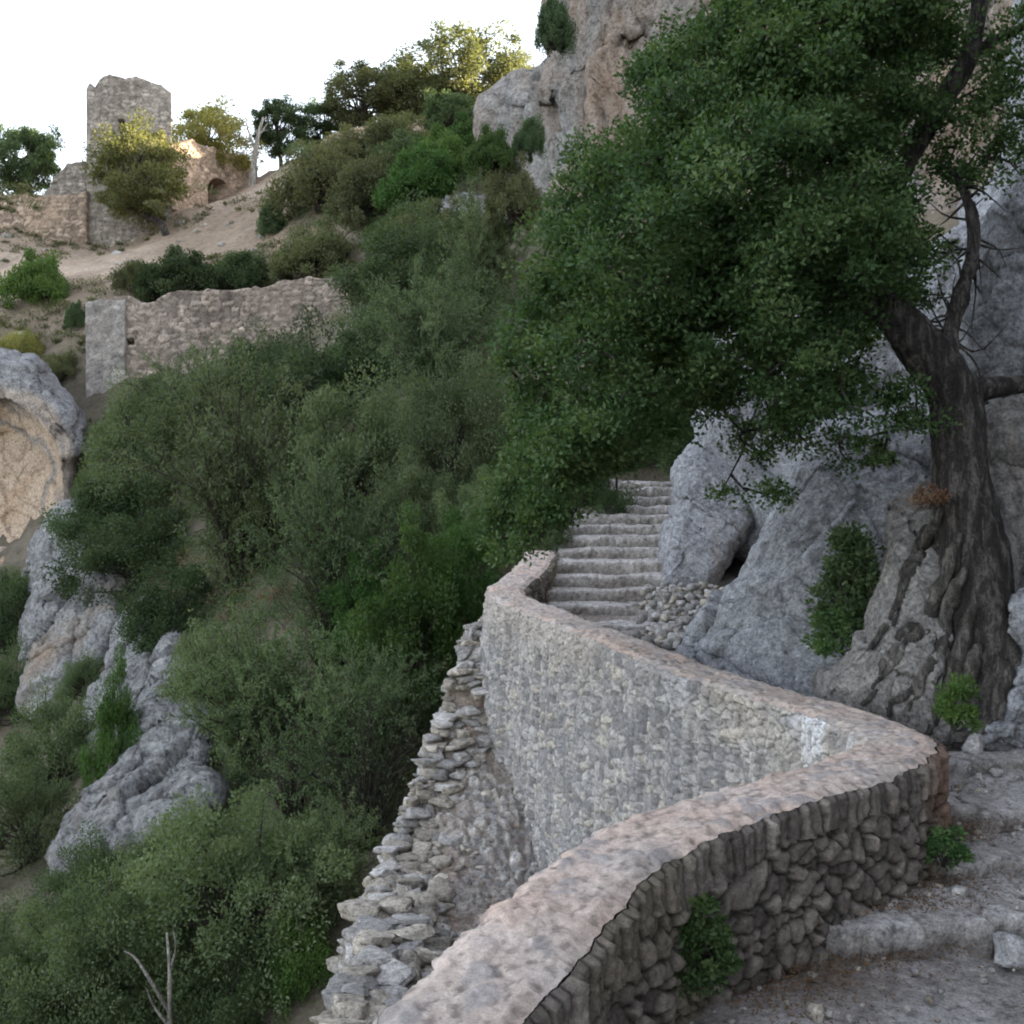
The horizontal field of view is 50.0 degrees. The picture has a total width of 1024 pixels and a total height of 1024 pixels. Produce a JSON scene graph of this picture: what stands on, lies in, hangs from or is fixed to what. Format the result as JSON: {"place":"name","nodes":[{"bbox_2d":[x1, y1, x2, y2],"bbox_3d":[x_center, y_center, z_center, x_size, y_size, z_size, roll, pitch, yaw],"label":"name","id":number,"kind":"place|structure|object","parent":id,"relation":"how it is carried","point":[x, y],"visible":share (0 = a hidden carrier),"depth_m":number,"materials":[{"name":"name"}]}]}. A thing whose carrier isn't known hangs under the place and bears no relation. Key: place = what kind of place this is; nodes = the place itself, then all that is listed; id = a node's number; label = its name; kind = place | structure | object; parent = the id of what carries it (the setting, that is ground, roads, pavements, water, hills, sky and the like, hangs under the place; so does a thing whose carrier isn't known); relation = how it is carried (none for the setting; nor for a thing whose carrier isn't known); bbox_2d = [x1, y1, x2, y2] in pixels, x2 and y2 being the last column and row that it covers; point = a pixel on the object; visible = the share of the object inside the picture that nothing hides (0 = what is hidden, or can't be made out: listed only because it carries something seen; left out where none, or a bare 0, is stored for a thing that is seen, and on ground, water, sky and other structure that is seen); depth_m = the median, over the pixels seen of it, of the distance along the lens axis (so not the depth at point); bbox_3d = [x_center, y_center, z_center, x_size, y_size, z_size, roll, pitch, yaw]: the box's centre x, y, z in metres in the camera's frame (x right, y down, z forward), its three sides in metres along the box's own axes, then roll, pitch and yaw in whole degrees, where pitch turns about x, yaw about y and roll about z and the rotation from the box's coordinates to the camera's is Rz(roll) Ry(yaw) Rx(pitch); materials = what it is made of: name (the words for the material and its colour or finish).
{"place":"outdoors","nodes":[
{"label":"outdoors","id":0,"kind":"place"},
{"bbox_2d":[0,0,546,195],"label":"sky","id":1,"kind":"structure","parent":0,"point":[247,51],"materials":[{"name":"white"}]},
{"bbox_2d":[371,617,544,946],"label":"ground","id":2,"kind":"structure","parent":0,"point":[473,820],"depth_m":11.22,"materials":[{"name":"stone"}]},
{"bbox_2d":[309,621,491,1023],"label":"ruined wall","id":3,"kind":"structure","parent":2,"relation":"on","point":[399,935],"depth_m":9.54,"materials":[{"name":"stone"}]},
{"bbox_2d":[0,106,958,1023],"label":"hillside","id":4,"kind":"structure","parent":0,"point":[206,240],"depth_m":49.56,"materials":[{"name":"beige soil"}]},
{"bbox_2d":[0,633,29,726],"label":"shrub","id":5,"kind":"object","parent":4,"relation":"on","point":[8,690],"visible":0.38,"depth_m":32.51,"materials":[{"name":"green plant"}]},
{"bbox_2d":[0,566,30,654],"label":"shrub","id":6,"kind":"object","parent":4,"relation":"on","point":[17,596],"visible":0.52,"depth_m":36.03,"materials":[{"name":"green plant"}]},
{"bbox_2d":[0,122,65,195],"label":"tree","id":7,"kind":"object","parent":4,"relation":"on","point":[36,161],"visible":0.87,"depth_m":80.94,"materials":[{"name":"green plant"}]},
{"bbox_2d":[0,884,73,1023],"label":"shrub","id":8,"kind":"object","parent":4,"relation":"on","point":[9,946],"visible":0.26,"depth_m":13.47,"materials":[{"name":"green plant"}]},
{"bbox_2d":[0,246,74,309],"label":"bush","id":9,"kind":"object","parent":4,"relation":"on","point":[28,279],"visible":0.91,"depth_m":57.30,"materials":[{"name":"green plant"}]},
{"bbox_2d":[0,347,87,564],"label":"cliff","id":10,"kind":"structure","parent":4,"relation":"on","point":[43,424],"depth_m":44.22,"materials":[{"name":"beige stone"}]},
{"bbox_2d":[0,191,88,243],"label":"castle wall","id":11,"kind":"structure","parent":4,"relation":"on","point":[65,217],"depth_m":74.43,"materials":[{"name":"grey stone"}]},
{"bbox_2d":[0,756,89,889],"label":"shrub","id":12,"kind":"object","parent":4,"relation":"on","point":[26,816],"visible":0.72,"depth_m":19.89,"materials":[{"name":"green plant"}]},
{"bbox_2d":[0,671,98,809],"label":"shrub","id":13,"kind":"object","parent":4,"relation":"on","point":[73,725],"visible":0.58,"depth_m":24.28,"materials":[{"name":"green plant"}]},
{"bbox_2d":[15,499,132,722],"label":"rock ridge","id":14,"kind":"object","parent":4,"relation":"on","point":[57,630],"visible":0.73,"depth_m":32.73,"materials":[{"name":"grey stone"}]},
{"bbox_2d":[52,646,104,710],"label":"shrub","id":15,"kind":"object","parent":4,"relation":"on","point":[75,670],"visible":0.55,"depth_m":29.01,"materials":[{"name":"green plant"}]},
{"bbox_2d":[28,820,138,922],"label":"shrub","id":16,"kind":"object","parent":4,"relation":"on","point":[59,884],"visible":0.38,"depth_m":16.96,"materials":[{"name":"green plant"}]},
{"bbox_2d":[0,845,189,1023],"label":"shrub","id":17,"kind":"object","parent":4,"relation":"on","point":[92,956],"visible":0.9,"depth_m":12.83,"materials":[{"name":"green plant"}]},
{"bbox_2d":[37,452,152,553],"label":"shrub","id":18,"kind":"object","parent":4,"relation":"on","point":[82,517],"visible":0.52,"depth_m":34.70,"materials":[{"name":"green plant"}]},
{"bbox_2d":[75,644,144,789],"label":"shrub","id":19,"kind":"object","parent":4,"relation":"on","point":[118,712],"visible":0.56,"depth_m":21.15,"materials":[{"name":"green plant"}]},
{"bbox_2d":[40,472,193,615],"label":"shrub","id":20,"kind":"object","parent":4,"relation":"on","point":[100,556],"visible":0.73,"depth_m":32.34,"materials":[{"name":"green plant"}]},
{"bbox_2d":[78,596,167,760],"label":"rock ridge","id":21,"kind":"object","parent":4,"relation":"on","point":[139,666],"visible":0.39,"depth_m":26.99,"materials":[{"name":"grey stone"}]},
{"bbox_2d":[86,74,171,246],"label":"tower","id":22,"kind":"structure","parent":4,"relation":"on","point":[112,100],"depth_m":74.96,"materials":[{"name":"grey stone"}]},
{"bbox_2d":[70,366,199,509],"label":"shrub","id":23,"kind":"object","parent":4,"relation":"on","point":[120,412],"visible":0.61,"depth_m":34.91,"materials":[{"name":"green plant"}]},
{"bbox_2d":[44,628,230,878],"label":"rock ridge","id":24,"kind":"object","parent":4,"relation":"on","point":[155,767],"visible":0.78,"depth_m":19.50,"materials":[{"name":"grey stone"}]},
{"bbox_2d":[79,105,196,235],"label":"tree","id":25,"kind":"object","parent":4,"relation":"on","point":[116,153],"visible":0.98,"depth_m":71.05,"materials":[{"name":"green plant"}]},
{"bbox_2d":[80,811,230,952],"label":"shrub","id":26,"kind":"object","parent":4,"relation":"on","point":[138,852],"visible":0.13,"depth_m":15.03,"materials":[{"name":"green plant"}]},
{"bbox_2d":[108,552,218,654],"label":"shrub","id":27,"kind":"object","parent":4,"relation":"on","point":[155,620],"visible":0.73,"depth_m":26.34,"materials":[{"name":"green plant"}]},
{"bbox_2d":[131,244,219,302],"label":"bush","id":28,"kind":"object","parent":4,"relation":"on","point":[181,269],"visible":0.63,"depth_m":52.88,"materials":[{"name":"green plant"}]},
{"bbox_2d":[108,332,258,473],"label":"shrub","id":29,"kind":"object","parent":4,"relation":"on","point":[167,374],"visible":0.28,"depth_m":35.03,"materials":[{"name":"green plant"}]},
{"bbox_2d":[0,179,410,365],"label":"dry grass","id":30,"kind":"structure","parent":4,"relation":"on","point":[214,256],"depth_m":59.65,"materials":[{"name":"brown plant"}]},
{"bbox_2d":[156,617,262,711],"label":"shrub","id":31,"kind":"object","parent":4,"relation":"on","point":[195,654],"visible":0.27,"depth_m":22.25,"materials":[{"name":"green plant"}]},
{"bbox_2d":[141,910,285,1023],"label":"shrub","id":32,"kind":"object","parent":4,"relation":"on","point":[226,1010],"visible":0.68,"depth_m":12.80,"materials":[{"name":"green plant"}]},
{"bbox_2d":[172,139,257,211],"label":"arched wall","id":33,"kind":"structure","parent":4,"relation":"on","point":[231,179],"depth_m":80.82,"materials":[{"name":"beige stone"}]},
{"bbox_2d":[172,94,266,174],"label":"tree","id":34,"kind":"object","parent":4,"relation":"on","point":[216,121],"visible":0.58,"depth_m":82.35,"materials":[{"name":"green plant"}]},
{"bbox_2d":[78,326,364,619],"bbox_3d":[-6.372,-0.631,26.628,6.434,7.525,5.391,0,0,7],"label":"shrub","id":35,"kind":"object","parent":4,"relation":"on","point":[219,516],"visible":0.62,"depth_m":25.83,"materials":[{"name":"green plant"}]},
{"bbox_2d":[85,270,362,397],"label":"castle wall","id":36,"kind":"structure","parent":4,"relation":"on","point":[123,331],"depth_m":49.94,"materials":[{"name":"grey stone"}]},
{"bbox_2d":[197,248,271,290],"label":"bush","id":37,"kind":"object","parent":4,"relation":"on","point":[228,269],"visible":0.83,"depth_m":53.38,"materials":[{"name":"green plant"}]},
{"bbox_2d":[109,778,373,1022],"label":"shrub","id":38,"kind":"object","parent":4,"relation":"on","point":[244,879],"visible":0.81,"depth_m":13.36,"materials":[{"name":"green plant"}]},
{"bbox_2d":[150,585,355,799],"bbox_3d":[-4.451,3.332,19.550,3.808,4.044,3.387,0,0,-18],"label":"shrub","id":39,"kind":"object","parent":4,"relation":"on","point":[260,688],"visible":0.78,"depth_m":19.20,"materials":[{"name":"green plant"}]},
{"bbox_2d":[206,431,334,552],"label":"shrub","id":40,"kind":"object","parent":4,"relation":"on","point":[255,518],"visible":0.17,"depth_m":25.59,"materials":[{"name":"green plant"}]},
{"bbox_2d":[0,136,544,1023],"bbox_3d":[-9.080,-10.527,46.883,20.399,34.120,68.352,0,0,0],"label":"undergrowth","id":41,"kind":"object","parent":4,"relation":"on","point":[214,763],"visible":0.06,"depth_m":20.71,"materials":[{"name":"green plant"}]},
{"bbox_2d":[226,709,332,826],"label":"shrub","id":42,"kind":"object","parent":4,"relation":"on","point":[293,786],"visible":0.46,"depth_m":17.23,"materials":[{"name":"green plant"}]},
{"bbox_2d":[250,92,310,167],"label":"tree","id":43,"kind":"object","parent":4,"relation":"on","point":[275,111],"visible":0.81,"depth_m":86.49,"materials":[{"name":"green plant"}]},
{"bbox_2d":[223,303,381,441],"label":"shrub","id":44,"kind":"object","parent":4,"relation":"on","point":[309,357],"visible":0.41,"depth_m":32.14,"materials":[{"name":"green plant"}]},
{"bbox_2d":[265,909,339,1023],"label":"shrub","id":45,"kind":"object","parent":4,"relation":"on","point":[305,954],"visible":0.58,"depth_m":12.86,"materials":[{"name":"green plant"}]},
{"bbox_2d":[260,136,357,221],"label":"bush","id":46,"kind":"object","parent":4,"relation":"on","point":[318,170],"visible":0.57,"depth_m":62.37,"materials":[{"name":"green plant"}]},
{"bbox_2d":[233,779,386,932],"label":"shrub","id":47,"kind":"object","parent":4,"relation":"on","point":[314,878],"visible":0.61,"depth_m":13.67,"materials":[{"name":"green plant"}]},
{"bbox_2d":[267,223,358,282],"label":"bush","id":48,"kind":"object","parent":4,"relation":"on","point":[297,252],"visible":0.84,"depth_m":52.44,"materials":[{"name":"green plant"}]},
{"bbox_2d":[255,515,384,686],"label":"shrub","id":49,"kind":"object","parent":4,"relation":"on","point":[323,621],"visible":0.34,"depth_m":20.70,"materials":[{"name":"green plant"}]},
{"bbox_2d":[236,426,448,679],"bbox_3d":[-3.150,1.075,21.589,4.271,5.498,4.064,0,0,19],"label":"shrub","id":50,"kind":"object","parent":4,"relation":"on","point":[327,512],"visible":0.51,"depth_m":20.91,"materials":[{"name":"green plant"}]},
{"bbox_2d":[263,357,426,528],"bbox_3d":[-3.503,-1.407,25.676,4.552,4.619,3.992,0,0,-15],"label":"shrub","id":51,"kind":"object","parent":4,"relation":"on","point":[373,423],"visible":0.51,"depth_m":24.91,"materials":[{"name":"green plant"}]},
{"bbox_2d":[283,675,422,854],"bbox_3d":[-2.096,4.000,15.766,2.257,3.110,2.250,0,0,-27],"label":"shrub","id":52,"kind":"object","parent":4,"relation":"on","point":[379,796],"visible":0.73,"depth_m":15.80,"materials":[{"name":"green plant"}]},
{"bbox_2d":[259,619,450,827],"bbox_3d":[-2.339,3.486,16.958,2.750,3.692,3.282,0,0,12],"label":"shrub","id":53,"kind":"object","parent":4,"relation":"on","point":[333,715],"visible":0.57,"depth_m":16.59,"materials":[{"name":"green plant"}]},
{"bbox_2d":[312,537,399,666],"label":"shrub","id":54,"kind":"object","parent":4,"relation":"on","point":[366,591],"visible":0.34,"depth_m":20.32,"materials":[{"name":"green plant"}]},
{"bbox_2d":[320,148,400,233],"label":"bush","id":55,"kind":"object","parent":4,"relation":"on","point":[352,195],"visible":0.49,"depth_m":52.95,"materials":[{"name":"green plant"}]},
{"bbox_2d":[316,56,419,128],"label":"tree","id":56,"kind":"object","parent":4,"relation":"on","point":[364,76],"visible":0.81,"depth_m":86.37,"materials":[{"name":"green plant"}]},
{"bbox_2d":[320,289,429,392],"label":"shrub","id":57,"kind":"object","parent":4,"relation":"on","point":[348,353],"visible":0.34,"depth_m":31.96,"materials":[{"name":"green plant"}]},
{"bbox_2d":[322,189,458,313],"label":"shrub","id":58,"kind":"object","parent":4,"relation":"on","point":[391,247],"visible":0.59,"depth_m":40.05,"materials":[{"name":"green plant"}]},
{"bbox_2d":[350,110,436,162],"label":"bush","id":59,"kind":"object","parent":4,"relation":"on","point":[378,131],"visible":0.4,"depth_m":66.43,"materials":[{"name":"green plant"}]},
{"bbox_2d":[348,441,457,571],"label":"shrub","id":60,"kind":"object","parent":4,"relation":"on","point":[426,499],"visible":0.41,"depth_m":22.20,"materials":[{"name":"green plant"}]},
{"bbox_2d":[342,499,471,722],"bbox_3d":[-1.590,1.829,18.554,2.690,4.131,2.560,0,0,0],"label":"shrub","id":61,"kind":"object","parent":4,"relation":"on","point":[434,604],"visible":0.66,"depth_m":18.26,"materials":[{"name":"green plant"}]},
{"bbox_2d":[370,54,457,122],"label":"tree","id":62,"kind":"object","parent":4,"relation":"on","point":[414,105],"visible":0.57,"depth_m":85.71,"materials":[{"name":"green plant"}]},
{"bbox_2d":[370,136,465,211],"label":"bush","id":63,"kind":"object","parent":4,"relation":"on","point":[417,174],"visible":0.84,"depth_m":50.67,"materials":[{"name":"green plant"}]},
{"bbox_2d":[346,248,511,419],"bbox_3d":[-2.054,-4.315,28.562,4.210,4.875,4.733,0,0,-31],"label":"shrub","id":64,"kind":"object","parent":4,"relation":"on","point":[430,336],"visible":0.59,"depth_m":28.07,"materials":[{"name":"green plant"}]},
{"bbox_2d":[397,121,477,192],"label":"bush","id":65,"kind":"object","parent":4,"relation":"on","point":[452,142],"visible":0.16,"depth_m":52.31,"materials":[{"name":"green plant"}]},
{"bbox_2d":[418,86,475,130],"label":"bush","id":66,"kind":"object","parent":4,"relation":"on","point":[436,110],"visible":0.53,"depth_m":74.47,"materials":[{"name":"green plant"}]},
{"bbox_2d":[377,341,519,499],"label":"shrub","id":67,"kind":"object","parent":4,"relation":"on","point":[448,407],"visible":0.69,"depth_m":23.65,"materials":[{"name":"green plant"}]},
{"bbox_2d":[390,252,511,363],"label":"shrub","id":68,"kind":"object","parent":4,"relation":"on","point":[476,278],"visible":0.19,"depth_m":31.92,"materials":[{"name":"green plant"}]},
{"bbox_2d":[378,17,530,104],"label":"tree","id":69,"kind":"object","parent":4,"relation":"on","point":[471,57],"visible":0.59,"depth_m":85.48,"materials":[{"name":"green plant"}]},
{"bbox_2d":[416,505,504,660],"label":"shrub","id":70,"kind":"object","parent":4,"relation":"on","point":[464,546],"visible":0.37,"depth_m":19.27,"materials":[{"name":"green plant"}]},
{"bbox_2d":[406,205,518,298],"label":"shrub","id":71,"kind":"object","parent":4,"relation":"on","point":[433,253],"visible":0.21,"depth_m":37.95,"materials":[{"name":"green plant"}]},
{"bbox_2d":[432,464,527,573],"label":"shrub","id":72,"kind":"object","parent":4,"relation":"on","point":[465,495],"visible":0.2,"depth_m":20.96,"materials":[{"name":"green plant"}]},
{"bbox_2d":[432,175,542,317],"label":"shrub","id":73,"kind":"object","parent":4,"relation":"on","point":[490,254],"visible":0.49,"depth_m":34.00,"materials":[{"name":"green plant"}]},
{"bbox_2d":[477,149,545,234],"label":"bush","id":74,"kind":"object","parent":4,"relation":"on","point":[517,192],"visible":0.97,"depth_m":32.70,"materials":[{"name":"green plant"}]},
{"bbox_2d":[373,550,951,1023],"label":"parapet wall","id":75,"kind":"structure","parent":4,"relation":"on","point":[655,786],"depth_m":5.66,"materials":[{"name":"stone"}]},
{"bbox_2d":[658,434,754,595],"bbox_3d":[3.086,0.008,17.046,1.701,2.676,3.388,0,0,7],"label":"rock","id":76,"kind":"object","parent":4,"relation":"on","point":[701,539],"visible":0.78,"depth_m":15.89,"materials":[{"name":"grey stone"}]},
{"bbox_2d":[460,0,1023,746],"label":"oak tree","id":77,"kind":"object","parent":4,"relation":"on","point":[826,230],"visible":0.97,"depth_m":8.22,"materials":[{"name":"green plant"}]},
{"bbox_2d":[473,0,1012,225],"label":"cliff","id":78,"kind":"structure","parent":4,"relation":"on","point":[577,88],"depth_m":42.08,"materials":[{"name":"grey stone"}]},
{"bbox_2d":[461,123,518,180],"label":"bush","id":79,"kind":"object","parent":78,"relation":"on","point":[486,150],"visible":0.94,"depth_m":32.80,"materials":[{"name":"green plant"}]},
{"bbox_2d":[511,112,547,164],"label":"bush","id":80,"kind":"object","parent":78,"relation":"on","point":[529,138],"visible":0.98,"depth_m":32.95,"materials":[{"name":"green plant"}]},
{"bbox_2d":[532,0,578,63],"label":"shrub","id":81,"kind":"object","parent":78,"relation":"on","point":[555,31],"visible":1,"depth_m":33.30,"materials":[{"name":"green plant"}]},
{"bbox_2d":[677,397,931,696],"bbox_3d":[3.307,0.557,11.638,3.038,3.726,4.647,0,0,22],"label":"rock slab","id":82,"kind":"object","parent":4,"relation":"on","point":[751,621],"visible":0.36,"depth_m":10.58,"materials":[{"name":"grey stone"}]},
{"bbox_2d":[800,601,863,659],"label":"shrub","id":83,"kind":"object","parent":82,"relation":"attached to","point":[835,623],"visible":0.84,"depth_m":9.13,"materials":[{"name":"green plant"}]},
{"bbox_2d":[804,520,885,636],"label":"shrub","id":84,"kind":"object","parent":82,"relation":"on","point":[855,571],"visible":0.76,"depth_m":9.14,"materials":[{"name":"green plant"}]},
{"bbox_2d":[690,0,1023,563],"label":"cliff","id":85,"kind":"structure","parent":4,"relation":"on","point":[783,467],"depth_m":15.89,"materials":[{"name":"grey stone"}]},
{"bbox_2d":[810,479,1023,750],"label":"rock mound","id":86,"kind":"object","parent":4,"relation":"on","point":[853,682],"visible":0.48,"depth_m":8.39,"materials":[{"name":"grey stone"}]},
{"bbox_2d":[985,393,1023,575],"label":"rock","id":87,"kind":"object","parent":4,"relation":"on","point":[1005,433],"visible":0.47,"depth_m":9.20,"materials":[{"name":"grey stone"}]},
{"bbox_2d":[941,161,1023,405],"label":"rock","id":88,"kind":"object","parent":87,"relation":"on","point":[999,304],"visible":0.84,"depth_m":9.72,"materials":[{"name":"grey stone"}]},
{"bbox_2d":[552,511,1023,1023],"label":"path","id":89,"kind":"structure","parent":0,"point":[986,1005],"depth_m":5.08,"materials":[{"name":"stone"}]},
{"bbox_2d":[544,452,640,513],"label":"bush","id":90,"kind":"object","parent":89,"relation":"on","point":[621,503],"visible":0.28,"depth_m":19.23,"materials":[{"name":"green plant"}]},
{"bbox_2d":[547,479,681,630],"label":"stone stairs","id":91,"kind":"structure","parent":89,"relation":"on","point":[604,559],"depth_m":16.58,"materials":[{"name":"grey stone"}]},
{"bbox_2d":[627,582,723,650],"bbox_3d":[1.956,1.194,12.942,1.181,0.575,4.068,0,0,11],"label":"rubble","id":92,"kind":"object","parent":89,"relation":"on","point":[690,600],"visible":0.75,"depth_m":12.97,"materials":[{"name":"stone"}]},
{"bbox_2d":[670,891,745,1000],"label":"plant","id":93,"kind":"object","parent":89,"relation":"on","point":[718,953],"visible":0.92,"depth_m":4.69,"materials":[{"name":"green plant"}]},
{"bbox_2d":[689,767,1023,1023],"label":"gravel","id":94,"kind":"structure","parent":89,"relation":"on","point":[815,1010],"depth_m":5.26,"materials":[{"name":"grey gravel"}]},
{"bbox_2d":[713,780,1023,1023],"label":"leaf litter","id":95,"kind":"object","parent":89,"relation":"on","point":[859,958],"visible":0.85,"depth_m":5.35,"materials":[{"name":"brown plant"}]},
{"bbox_2d":[825,748,1023,966],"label":"stone steps","id":96,"kind":"structure","parent":89,"relation":"on","point":[910,930],"depth_m":5.88,"materials":[{"name":"grey stone"}]},
{"bbox_2d":[921,824,975,871],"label":"plant","id":97,"kind":"object","parent":96,"relation":"on","point":[957,849],"visible":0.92,"depth_m":6.01,"materials":[{"name":"green plant"}]},
{"bbox_2d":[931,671,985,735],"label":"plant","id":98,"kind":"object","parent":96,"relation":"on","point":[952,713],"visible":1,"depth_m":7.36,"materials":[{"name":"green plant"}]},
{"bbox_2d":[958,657,1023,750],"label":"rock","id":99,"kind":"object","parent":89,"relation":"on","point":[1009,730],"visible":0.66,"depth_m":7.78,"materials":[{"name":"grey stone"}]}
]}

